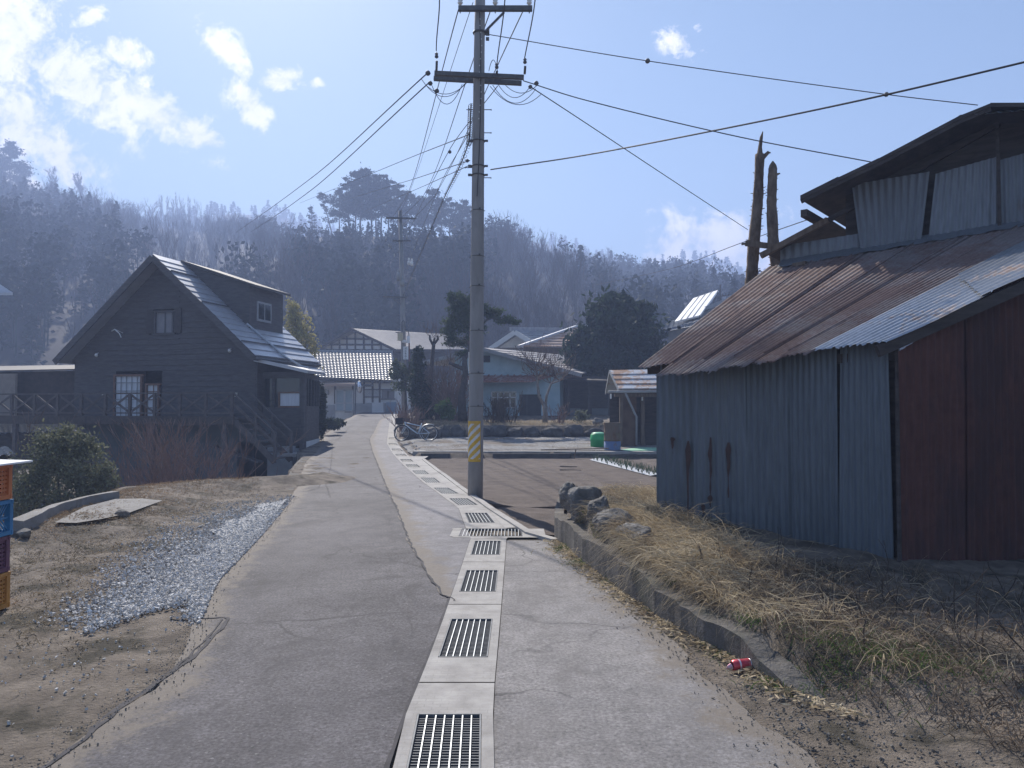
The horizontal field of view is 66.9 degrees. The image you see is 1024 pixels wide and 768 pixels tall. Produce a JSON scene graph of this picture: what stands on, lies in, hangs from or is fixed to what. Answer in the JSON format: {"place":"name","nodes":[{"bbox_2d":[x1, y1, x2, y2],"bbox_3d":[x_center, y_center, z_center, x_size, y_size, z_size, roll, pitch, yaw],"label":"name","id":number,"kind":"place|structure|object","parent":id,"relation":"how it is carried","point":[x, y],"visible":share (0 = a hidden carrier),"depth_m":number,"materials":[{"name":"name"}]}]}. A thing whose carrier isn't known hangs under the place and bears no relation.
{"place":"outdoors","nodes":[
{"label":"outdoors","id":0,"kind":"place"},
{"bbox_2d":[46,412,470,767],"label":"road","id":1,"kind":"structure","parent":0,"point":[315,652],"depth_m":5.11,"materials":[{"name":"asphalt"}]},
{"bbox_2d":[39,616,229,767],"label":"road crack","id":2,"kind":"object","parent":1,"relation":"on","point":[122,704],"visible":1,"depth_m":4.34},
{"bbox_2d":[303,421,469,767],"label":"road joint","id":3,"kind":"object","parent":1,"relation":"on","point":[389,757],"visible":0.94,"depth_m":5.00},
{"bbox_2d":[370,416,470,595],"bbox_3d":[-5.022,1.947,32.140,1.926,1.248,51.986,0,-2,-9],"label":"road patch","id":4,"kind":"object","parent":1,"relation":"on","point":[431,518],"visible":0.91,"depth_m":11.22,"materials":[{"name":"concrete"}]},
{"bbox_2d":[11,496,845,767],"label":"edge crumbs","id":5,"kind":"object","parent":1,"relation":"on","point":[55,755],"visible":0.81,"depth_m":4.40,"materials":[{"name":"gravel"}]},
{"bbox_2d":[149,214,729,273],"bbox_3d":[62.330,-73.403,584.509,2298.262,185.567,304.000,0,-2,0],"label":"hill","id":6,"kind":"structure","parent":0,"point":[273,217],"depth_m":618.91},
{"bbox_2d":[139,200,765,277],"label":"wood","id":7,"kind":"object","parent":6,"relation":"on","point":[284,215],"visible":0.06,"depth_m":616.08,"materials":[{"name":"plant"}]},
{"bbox_2d":[0,196,904,371],"bbox_3d":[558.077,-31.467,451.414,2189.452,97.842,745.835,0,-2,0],"label":"hill","id":8,"kind":"structure","parent":0,"point":[58,341],"depth_m":116.86,"materials":[{"name":"plant"}]},
{"bbox_2d":[0,138,38,182],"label":"pine tree","id":9,"kind":"object","parent":8,"relation":"on","point":[10,152],"visible":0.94,"depth_m":282.41,"materials":[{"name":"green plant"}]},
{"bbox_2d":[0,170,614,351],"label":"bare wood","id":10,"kind":"object","parent":8,"relation":"on","point":[509,243],"visible":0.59,"depth_m":132.78,"materials":[{"name":"plant"}]},
{"bbox_2d":[316,190,343,233],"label":"pine tree","id":11,"kind":"object","parent":8,"relation":"on","point":[325,208],"visible":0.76,"depth_m":184.52,"materials":[{"name":"green plant"}]},
{"bbox_2d":[322,175,368,222],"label":"pine tree","id":12,"kind":"object","parent":8,"relation":"on","point":[344,187],"visible":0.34,"depth_m":174.89,"materials":[{"name":"green plant"}]},
{"bbox_2d":[333,181,373,227],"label":"pine tree","id":13,"kind":"object","parent":8,"relation":"on","point":[347,205],"visible":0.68,"depth_m":171.31,"materials":[{"name":"green plant"}]},
{"bbox_2d":[336,162,382,236],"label":"pine tree","id":14,"kind":"object","parent":8,"relation":"on","point":[356,176],"visible":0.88,"depth_m":171.19,"materials":[{"name":"green plant"}]},
{"bbox_2d":[347,167,392,234],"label":"pine tree","id":15,"kind":"object","parent":8,"relation":"on","point":[370,183],"visible":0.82,"depth_m":171.50,"materials":[{"name":"green plant"}]},
{"bbox_2d":[369,174,400,231],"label":"pine tree","id":16,"kind":"object","parent":8,"relation":"on","point":[386,179],"visible":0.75,"depth_m":173.46,"materials":[{"name":"green plant"}]},
{"bbox_2d":[382,182,414,226],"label":"pine tree","id":17,"kind":"object","parent":8,"relation":"on","point":[398,186],"visible":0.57,"depth_m":174.63,"materials":[{"name":"green plant"}]},
{"bbox_2d":[384,189,423,229],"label":"pine tree","id":18,"kind":"object","parent":8,"relation":"on","point":[408,209],"visible":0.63,"depth_m":174.92,"materials":[{"name":"green plant"}]},
{"bbox_2d":[418,187,451,225],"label":"pine tree","id":19,"kind":"object","parent":8,"relation":"on","point":[432,192],"visible":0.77,"depth_m":177.91,"materials":[{"name":"green plant"}]},
{"bbox_2d":[440,197,465,236],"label":"pine tree","id":20,"kind":"object","parent":8,"relation":"on","point":[454,215],"visible":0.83,"depth_m":180.02,"materials":[{"name":"green plant"}]},
{"bbox_2d":[0,168,978,365],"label":"conifer wood","id":21,"kind":"object","parent":8,"relation":"on","point":[367,302],"visible":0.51,"depth_m":120.61,"materials":[{"name":"plant"}]},
{"bbox_2d":[0,407,1023,767],"bbox_3d":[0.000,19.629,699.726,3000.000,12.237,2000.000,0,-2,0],"label":"ground","id":22,"kind":"structure","parent":0,"point":[38,735],"depth_m":4.98,"materials":[{"name":"soil"}]},
{"bbox_2d":[0,571,10,609],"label":"crate","id":23,"kind":"object","parent":22,"relation":"on","point":[4,589],"visible":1,"depth_m":6.19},
{"bbox_2d":[0,535,10,572],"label":"crate","id":24,"kind":"object","parent":23,"relation":"on","point":[4,553],"visible":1,"depth_m":6.19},
{"bbox_2d":[0,499,13,536],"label":"crate","id":25,"kind":"object","parent":24,"relation":"on","point":[6,509],"visible":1,"depth_m":6.22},
{"bbox_2d":[0,464,12,499],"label":"crate","id":26,"kind":"object","parent":25,"relation":"on","point":[6,485],"visible":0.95,"depth_m":6.20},
{"bbox_2d":[0,424,76,469],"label":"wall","id":27,"kind":"structure","parent":22,"relation":"on","point":[5,435],"depth_m":33.55,"materials":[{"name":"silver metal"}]},
{"bbox_2d":[0,418,124,519],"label":"bush","id":28,"kind":"object","parent":22,"relation":"on","point":[71,471],"visible":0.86,"depth_m":17.33,"materials":[{"name":"green plant"}]},
{"bbox_2d":[13,491,118,530],"bbox_3d":[-6.223,1.983,10.744,0.408,0.690,2.913,0,-2,-6],"label":"slab lip","id":29,"kind":"object","parent":22,"relation":"on","point":[32,519],"visible":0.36,"depth_m":10.39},
{"bbox_2d":[56,498,161,522],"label":"concrete slab","id":30,"kind":"structure","parent":22,"relation":"on","point":[139,503],"depth_m":11.09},
{"bbox_2d":[1,497,258,756],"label":"verge pebbles","id":31,"kind":"object","parent":22,"relation":"on","point":[73,688],"visible":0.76,"depth_m":5.11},
{"bbox_2d":[0,476,261,551],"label":"verge straw","id":32,"kind":"object","parent":22,"relation":"on","point":[139,488],"visible":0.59,"depth_m":12.95,"materials":[{"name":"beige plant"}]},
{"bbox_2d":[0,476,280,750],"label":"dry turf","id":33,"kind":"structure","parent":22,"relation":"on","point":[58,560],"depth_m":8.15,"materials":[{"name":"plant"}]},
{"bbox_2d":[13,417,309,503],"bbox_3d":[-8.608,2.912,19.982,5.159,4.115,5.726,-1,-2,24],"label":"bare shrub","id":34,"kind":"object","parent":22,"relation":"on","point":[166,460],"visible":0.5,"depth_m":19.84,"materials":[{"name":"plant"}]},
{"bbox_2d":[0,254,324,505],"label":"chalet","id":35,"kind":"object","parent":22,"relation":"on","point":[160,338],"visible":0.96,"depth_m":30.60,"materials":[{"name":"paint"}]},
{"bbox_2d":[113,374,144,415],"bbox_3d":[-15.351,0.486,31.080,1.421,1.744,0.406,0,-2,5],"label":"sliding door","id":36,"kind":"structure","parent":35,"relation":"in","point":[125,383],"depth_m":31.09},
{"bbox_2d":[144,383,161,415],"bbox_3d":[-14.237,0.661,30.797,0.740,1.378,0.232,0,-2,10],"label":"window","id":37,"kind":"structure","parent":35,"relation":"in","point":[149,387],"depth_m":30.80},
{"bbox_2d":[153,310,176,334],"bbox_3d":[-13.765,-2.435,30.774,1.006,0.967,0.301,0,-2,7],"label":"window","id":38,"kind":"structure","parent":35,"relation":"in","point":[163,319],"depth_m":30.77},
{"bbox_2d":[257,301,271,322],"bbox_3d":[-10.254,-2.965,32.062,0.044,0.811,1.055,0,-2,14],"label":"window","id":39,"kind":"structure","parent":35,"relation":"in","point":[264,310],"depth_m":32.05,"materials":[{"name":"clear glass"}]},
{"bbox_2d":[265,378,317,407],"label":"window","id":40,"kind":"structure","parent":35,"relation":"in","point":[287,389],"depth_m":29.85,"materials":[{"name":"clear glass"}]},
{"bbox_2d":[37,494,293,633],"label":"gravel","id":41,"kind":"structure","parent":22,"relation":"on","point":[179,586],"depth_m":7.41,"materials":[{"name":"gravel"}]},
{"bbox_2d":[180,497,295,584],"bbox_3d":[-3.555,1.903,10.405,0.814,0.001,7.864,0,-2,-8],"label":"gravel strip","id":42,"kind":"object","parent":22,"relation":"on","point":[256,513],"visible":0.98,"depth_m":10.52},
{"bbox_2d":[283,295,322,374],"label":"bamboo","id":43,"kind":"object","parent":22,"relation":"on","point":[297,322],"visible":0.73,"depth_m":46.96,"materials":[{"name":"green plant"}]},
{"bbox_2d":[319,382,327,439],"bbox_3d":[-8.225,1.180,33.472,0.568,2.552,0.522,0,-2,0],"label":"hedge","id":44,"kind":"object","parent":22,"relation":"on","point":[322,416],"visible":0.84,"depth_m":33.39,"materials":[{"name":"green plant"}]},
{"bbox_2d":[313,350,410,418],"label":"annex","id":45,"kind":"object","parent":22,"relation":"on","point":[351,367],"visible":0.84,"depth_m":58.62,"materials":[{"name":"silver metal"}]},
{"bbox_2d":[335,389,352,410],"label":"door","id":46,"kind":"structure","parent":45,"relation":"in","point":[343,397],"depth_m":58.52,"materials":[{"name":"metal"}]},
{"bbox_2d":[318,328,464,406],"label":"house","id":47,"kind":"structure","parent":22,"relation":"on","point":[357,339],"depth_m":72.17,"materials":[{"name":"white paint"}]},
{"bbox_2d":[385,358,414,415],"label":"conifer","id":48,"kind":"object","parent":22,"relation":"on","point":[401,375],"visible":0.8,"depth_m":43.90,"materials":[{"name":"green plant"}]},
{"bbox_2d":[383,210,420,412],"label":"utility pole","id":49,"kind":"object","parent":22,"relation":"on","point":[405,352],"visible":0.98,"depth_m":44.99,"materials":[{"name":"concrete"}]},
{"bbox_2d":[383,399,435,437],"bbox_3d":[-4.681,1.521,34.553,1.864,1.727,2.014,-2,-2,42],"label":"bare shrub","id":50,"kind":"object","parent":22,"relation":"on","point":[405,416],"visible":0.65,"depth_m":34.44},
{"bbox_2d":[406,345,436,420],"bbox_3d":[-4.412,-0.043,38.229,1.718,3.959,1.411,0,-2,0],"label":"conifer","id":51,"kind":"object","parent":22,"relation":"on","point":[418,365],"visible":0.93,"depth_m":38.02,"materials":[{"name":"green plant"}]},
{"bbox_2d":[417,314,444,418],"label":"pruned tree","id":52,"kind":"object","parent":22,"relation":"on","point":[434,342],"visible":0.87,"depth_m":40.02,"materials":[{"name":"brown plant"}]},
{"bbox_2d":[394,356,468,419],"bbox_3d":[-3.526,0.232,38.496,3.598,3.239,3.184,-1,-2,31],"label":"bare shrub","id":53,"kind":"object","parent":22,"relation":"on","point":[436,382],"visible":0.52,"depth_m":38.19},
{"bbox_2d":[433,397,455,420],"bbox_3d":[-3.027,1.131,34.770,1.060,1.082,0.989,0,-2,0],"label":"bush","id":54,"kind":"object","parent":22,"relation":"on","point":[443,408],"visible":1,"depth_m":34.59,"materials":[{"name":"green plant"}]},
{"bbox_2d":[425,368,484,421],"bbox_3d":[-2.978,0.468,37.497,2.701,2.791,2.924,1,-2,-35],"label":"bare shrub","id":55,"kind":"object","parent":22,"relation":"on","point":[454,401],"visible":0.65,"depth_m":37.09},
{"bbox_2d":[437,329,484,422],"bbox_3d":[-2.402,-0.557,36.539,2.486,4.855,1.052,0,-2,0],"label":"pruned tree","id":56,"kind":"object","parent":22,"relation":"on","point":[462,413],"visible":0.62,"depth_m":36.42,"materials":[{"name":"brown plant"}]},
{"bbox_2d":[410,456,514,527],"bbox_3d":[-1.466,2.128,17.779,0.606,0.010,15.380,0,-2,-12],"label":"gutter apron","id":57,"kind":"object","parent":22,"relation":"on","point":[438,475],"visible":0.94,"depth_m":16.99,"materials":[{"name":"concrete"}]},
{"bbox_2d":[406,534,522,766],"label":"gutter channel","id":58,"kind":"object","parent":22,"relation":"on","point":[449,622],"visible":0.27,"depth_m":5.58,"materials":[{"name":"concrete"}]},
{"bbox_2d":[406,713,480,767],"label":"drain grate","id":59,"kind":"object","parent":58,"relation":"on","point":[446,740],"visible":1,"depth_m":3.70,"materials":[{"name":"metal"}]},
{"bbox_2d":[438,618,492,656],"bbox_3d":[-0.308,1.772,5.378,0.324,0.044,0.892,0,-2,0],"label":"drain grate","id":60,"kind":"object","parent":58,"relation":"on","point":[467,637],"visible":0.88,"depth_m":5.37,"materials":[{"name":"metal"}]},
{"bbox_2d":[459,570,497,591],"bbox_3d":[-0.295,1.825,7.128,0.319,0.044,0.872,0,-2,0],"label":"drain grate","id":61,"kind":"object","parent":58,"relation":"on","point":[479,581],"visible":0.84,"depth_m":7.13,"materials":[{"name":"metal"}]},
{"bbox_2d":[465,513,494,522],"bbox_3d":[-0.475,1.949,11.191,0.359,0.044,1.031,0,-2,-7],"label":"drain grate","id":62,"kind":"object","parent":58,"relation":"on","point":[478,517],"visible":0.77,"depth_m":11.18,"materials":[{"name":"metal"}]},
{"bbox_2d":[471,541,500,554],"bbox_3d":[-0.288,1.876,8.797,0.319,0.044,0.852,0,-2,0],"label":"drain grate","id":63,"kind":"object","parent":58,"relation":"on","point":[486,548],"visible":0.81,"depth_m":8.80,"materials":[{"name":"metal"}]},
{"bbox_2d":[387,411,544,767],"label":"gutter","id":64,"kind":"object","parent":22,"relation":"on","point":[453,698],"visible":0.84,"depth_m":4.81,"materials":[{"name":"concrete"}]},
{"bbox_2d":[439,290,521,420],"bbox_3d":[-1.589,-1.408,38.065,4.286,6.516,1.522,0,-2,0],"label":"garden pine","id":65,"kind":"object","parent":22,"relation":"on","point":[460,308],"visible":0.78,"depth_m":37.93,"materials":[{"name":"green plant"}]},
{"bbox_2d":[421,0,540,498],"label":"utility pole","id":66,"kind":"object","parent":22,"relation":"on","point":[478,77],"visible":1,"depth_m":14.10,"materials":[{"name":"concrete"}]},
{"bbox_2d":[251,81,438,231],"bbox_3d":[-11.364,-8.793,38.262,0.344,8.334,51.841,1,-2,-22],"label":"overhead wire","id":67,"kind":"object","parent":66,"relation":"attached to","point":[429,83],"visible":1,"depth_m":18.47,"materials":[{"name":"grey"}]},
{"bbox_2d":[403,103,472,295],"bbox_3d":[-3.348,-4.867,29.588,0.456,1.597,31.112,0,-2,-10],"label":"overhead wire","id":68,"kind":"object","parent":66,"relation":"attached to","point":[469,129],"visible":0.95,"depth_m":16.58,"materials":[{"name":"grey"}]},
{"bbox_2d":[523,80,870,161],"bbox_3d":[3.126,-4.658,13.573,6.000,1.922,0.170,0,-2,12],"label":"overhead wire","id":69,"kind":"object","parent":66,"relation":"attached to","point":[535,83],"visible":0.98,"depth_m":13.52,"materials":[{"name":"grey"}]},
{"bbox_2d":[489,34,977,105],"bbox_3d":[3.383,-5.417,13.028,8.011,2.163,0.414,0,-2,15],"label":"overhead wire","id":70,"kind":"object","parent":66,"relation":"attached to","point":[647,60],"visible":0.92,"depth_m":12.82,"materials":[{"name":"grey"}]},
{"bbox_2d":[490,61,1023,169],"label":"overhead wire","id":71,"kind":"object","parent":66,"relation":"attached to","point":[968,75],"visible":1,"depth_m":9.80,"materials":[{"name":"grey"}]},
{"bbox_2d":[422,459,557,541],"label":"field kerb","id":72,"kind":"structure","parent":22,"relation":"on","point":[519,526],"depth_m":11.23,"materials":[{"name":"concrete"}]},
{"bbox_2d":[483,392,524,423],"bbox_3d":[-0.653,1.092,36.093,2.532,1.578,2.740,0,-2,0],"label":"bare shrub","id":73,"kind":"object","parent":22,"relation":"on","point":[500,406],"visible":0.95,"depth_m":35.74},
{"bbox_2d":[422,418,607,429],"bbox_3d":[0.034,2.038,35.644,8.891,0.897,4.086,0,-2,0],"label":"garden straw","id":74,"kind":"object","parent":22,"relation":"on","point":[532,422],"visible":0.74,"depth_m":35.12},
{"bbox_2d":[423,348,609,415],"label":"house","id":75,"kind":"structure","parent":22,"relation":"on","point":[503,374],"depth_m":42.85,"materials":[{"name":"blue paint"}]},
{"bbox_2d":[491,391,516,407],"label":"window","id":76,"kind":"structure","parent":75,"relation":"in","point":[511,394],"depth_m":42.94,"materials":[{"name":"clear glass"}]},
{"bbox_2d":[519,394,540,415],"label":"door","id":77,"kind":"structure","parent":75,"relation":"in","point":[532,407],"depth_m":42.98,"materials":[{"name":"paint"}]},
{"bbox_2d":[488,327,562,350],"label":"house","id":78,"kind":"structure","parent":22,"relation":"on","point":[516,336],"depth_m":60.71,"materials":[{"name":"silver metal"}]},
{"bbox_2d":[400,437,655,453],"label":"gravel lot","id":79,"kind":"structure","parent":22,"relation":"on","point":[456,443],"depth_m":29.81,"materials":[{"name":"gravel"}]},
{"bbox_2d":[394,417,437,440],"bbox_3d":[-3.911,1.858,31.540,1.811,0.952,0.528,0,-11,-10],"label":"bicycle","id":80,"kind":"object","parent":79,"relation":"on","point":[399,422],"visible":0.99,"depth_m":31.51,"materials":[{"name":"silver metal"}]},
{"bbox_2d":[604,422,620,450],"bbox_3d":[3.438,1.806,26.557,0.600,0.960,0.600,0,-2,0],"label":"oil drum","id":81,"kind":"object","parent":79,"relation":"on","point":[612,436],"visible":1,"depth_m":26.31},
{"bbox_2d":[605,369,655,445],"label":"shed","id":82,"kind":"structure","parent":79,"relation":"on","point":[632,402],"depth_m":28.51,"materials":[{"name":"white paint"}]},
{"bbox_2d":[493,453,570,457],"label":"kerb block","id":83,"kind":"structure","parent":22,"relation":"on","point":[531,455],"depth_m":25.49,"materials":[{"name":"concrete"}]},
{"bbox_2d":[413,450,655,455],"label":"lot kerb","id":84,"kind":"structure","parent":22,"relation":"on","point":[415,452],"depth_m":25.71,"materials":[{"name":"concrete"}]},
{"bbox_2d":[509,333,581,422],"bbox_3d":[1.603,-0.296,36.223,3.593,4.355,2.626,0,-2,0],"label":"bare tree","id":85,"kind":"object","parent":22,"relation":"on","point":[544,403],"visible":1,"depth_m":35.96,"materials":[{"name":"brown plant"}]},
{"bbox_2d":[518,325,587,375],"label":"house","id":86,"kind":"structure","parent":22,"relation":"on","point":[556,338],"depth_m":54.60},
{"bbox_2d":[558,481,575,513],"bbox_3d":[0.714,1.359,9.296,0.306,0.387,0.434,0,-2,0],"label":"boulder","id":87,"kind":"object","parent":22,"relation":"on","point":[565,488],"visible":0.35,"depth_m":9.24,"materials":[{"name":"stone"}]},
{"bbox_2d":[586,495,609,524],"bbox_3d":[0.913,1.335,8.214,0.256,0.326,0.361,0,-2,0],"label":"boulder","id":88,"kind":"object","parent":22,"relation":"on","point":[602,501],"visible":0.59,"depth_m":8.10,"materials":[{"name":"stone"}]},
{"bbox_2d":[592,508,635,535],"bbox_3d":[1.016,1.379,7.747,0.392,0.275,0.395,1,-2,-22],"label":"boulder","id":89,"kind":"object","parent":22,"relation":"on","point":[597,518],"visible":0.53,"depth_m":7.68,"materials":[{"name":"stone"}]},
{"bbox_2d":[557,283,680,378],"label":"evergreen tree","id":90,"kind":"object","parent":22,"relation":"on","point":[620,331],"visible":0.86,"depth_m":46.03,"materials":[{"name":"green plant"}]},
{"bbox_2d":[531,480,717,558],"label":"dry grass","id":91,"kind":"structure","parent":22,"relation":"on","point":[648,494],"depth_m":9.73,"materials":[{"name":"plant"}]},
{"bbox_2d":[616,522,650,540],"bbox_3d":[1.123,1.411,7.153,0.345,0.244,0.358,-1,-2,16],"label":"boulder","id":92,"kind":"object","parent":22,"relation":"on","point":[639,526],"visible":0.47,"depth_m":7.09,"materials":[{"name":"stone"}]},
{"bbox_2d":[536,488,831,598],"bbox_3d":[1.520,1.567,7.264,2.232,0.901,3.187,1,-2,-24],"label":"dry grass mound","id":93,"kind":"object","parent":22,"relation":"on","point":[713,535],"visible":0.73,"depth_m":6.99,"materials":[{"name":"plant"}]},
{"bbox_2d":[554,499,824,699],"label":"terrace wall","id":94,"kind":"structure","parent":22,"relation":"on","point":[760,653],"depth_m":5.56,"materials":[{"name":"concrete"}]},
{"bbox_2d":[566,486,601,521],"bbox_3d":[0.826,1.363,8.814,0.420,0.404,0.368,0,-2,0],"label":"boulder","id":95,"kind":"object","parent":94,"relation":"on","point":[577,495],"visible":0.67,"depth_m":8.72,"materials":[{"name":"stone"}]},
{"bbox_2d":[662,298,726,343],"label":"house","id":96,"kind":"structure","parent":22,"relation":"on","point":[673,334],"depth_m":43.99,"materials":[{"name":"silver metal"}]},
{"bbox_2d":[675,289,718,322],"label":"solar panel","id":97,"kind":"object","parent":96,"relation":"on","point":[695,308],"visible":0.87,"depth_m":44.20,"materials":[{"name":"white"}]},
{"bbox_2d":[581,504,882,644],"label":"dry grass","id":98,"kind":"structure","parent":22,"relation":"on","point":[656,563],"depth_m":5.98,"materials":[{"name":"plant"}]},
{"bbox_2d":[744,131,770,284],"bbox_3d":[4.212,-2.937,13.292,0.469,2.831,0.274,0,-2,0],"label":"log post","id":99,"kind":"object","parent":22,"relation":"on","point":[755,229],"visible":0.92,"depth_m":13.23,"materials":[{"name":"brown wood"}]},
{"bbox_2d":[531,508,1023,726],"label":"green grass","id":100,"kind":"structure","parent":22,"relation":"on","point":[869,653],"depth_m":4.49,"materials":[{"name":"plant"}]},
{"bbox_2d":[569,493,1020,647],"bbox_3d":[2.280,1.436,6.943,2.800,0.725,4.635,0,-2,-10],"label":"flattened straw","id":101,"kind":"object","parent":22,"relation":"on","point":[726,571],"visible":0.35,"depth_m":6.10,"materials":[{"name":"plant"}]},
{"bbox_2d":[634,544,1023,765],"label":"weeds","id":102,"kind":"object","parent":22,"relation":"on","point":[900,646],"visible":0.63,"depth_m":4.91,"materials":[{"name":"plant"}]},
{"bbox_2d":[639,103,1023,561],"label":"barn","id":103,"kind":"structure","parent":22,"relation":"on","point":[777,410],"depth_m":8.02,"materials":[{"name":"metal"}]},
{"bbox_2d":[765,161,779,265],"bbox_3d":[4.443,-2.657,13.097,0.313,2.238,0.251,0,-2,0],"label":"log post","id":104,"kind":"object","parent":103,"relation":"attached to","point":[772,219],"visible":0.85,"depth_m":13.04,"materials":[{"name":"brown wood"}]},
{"bbox_2d":[647,533,1023,708],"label":"pale stalks","id":105,"kind":"object","parent":22,"relation":"on","point":[888,619],"visible":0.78,"depth_m":5.15,"materials":[{"name":"plant"}]},
{"bbox_2d":[691,529,1023,665],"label":"weed stalks","id":106,"kind":"object","parent":22,"relation":"on","point":[978,604],"visible":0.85,"depth_m":5.28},
{"bbox_2d":[743,659,1023,767],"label":"bank pebbles","id":107,"kind":"object","parent":22,"relation":"on","point":[783,699],"visible":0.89,"depth_m":3.88,"materials":[{"name":"stone"}]},
{"bbox_2d":[0,0,1023,291],"label":"sky","id":108,"kind":"structure","parent":0,"point":[243,102],"materials":[{"name":"blue"}]},
{"bbox_2d":[429,457,656,536],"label":"field","id":109,"kind":"structure","parent":0,"point":[523,491],"depth_m":18.27,"materials":[{"name":"soil"}]},
{"bbox_2d":[493,541,819,767],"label":"driveway","id":110,"kind":"structure","parent":0,"point":[582,681],"depth_m":4.33,"materials":[{"name":"concrete"}]},
{"bbox_2d":[537,537,873,718],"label":"straw litter","id":111,"kind":"object","parent":110,"relation":"on","point":[642,611],"visible":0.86,"depth_m":5.19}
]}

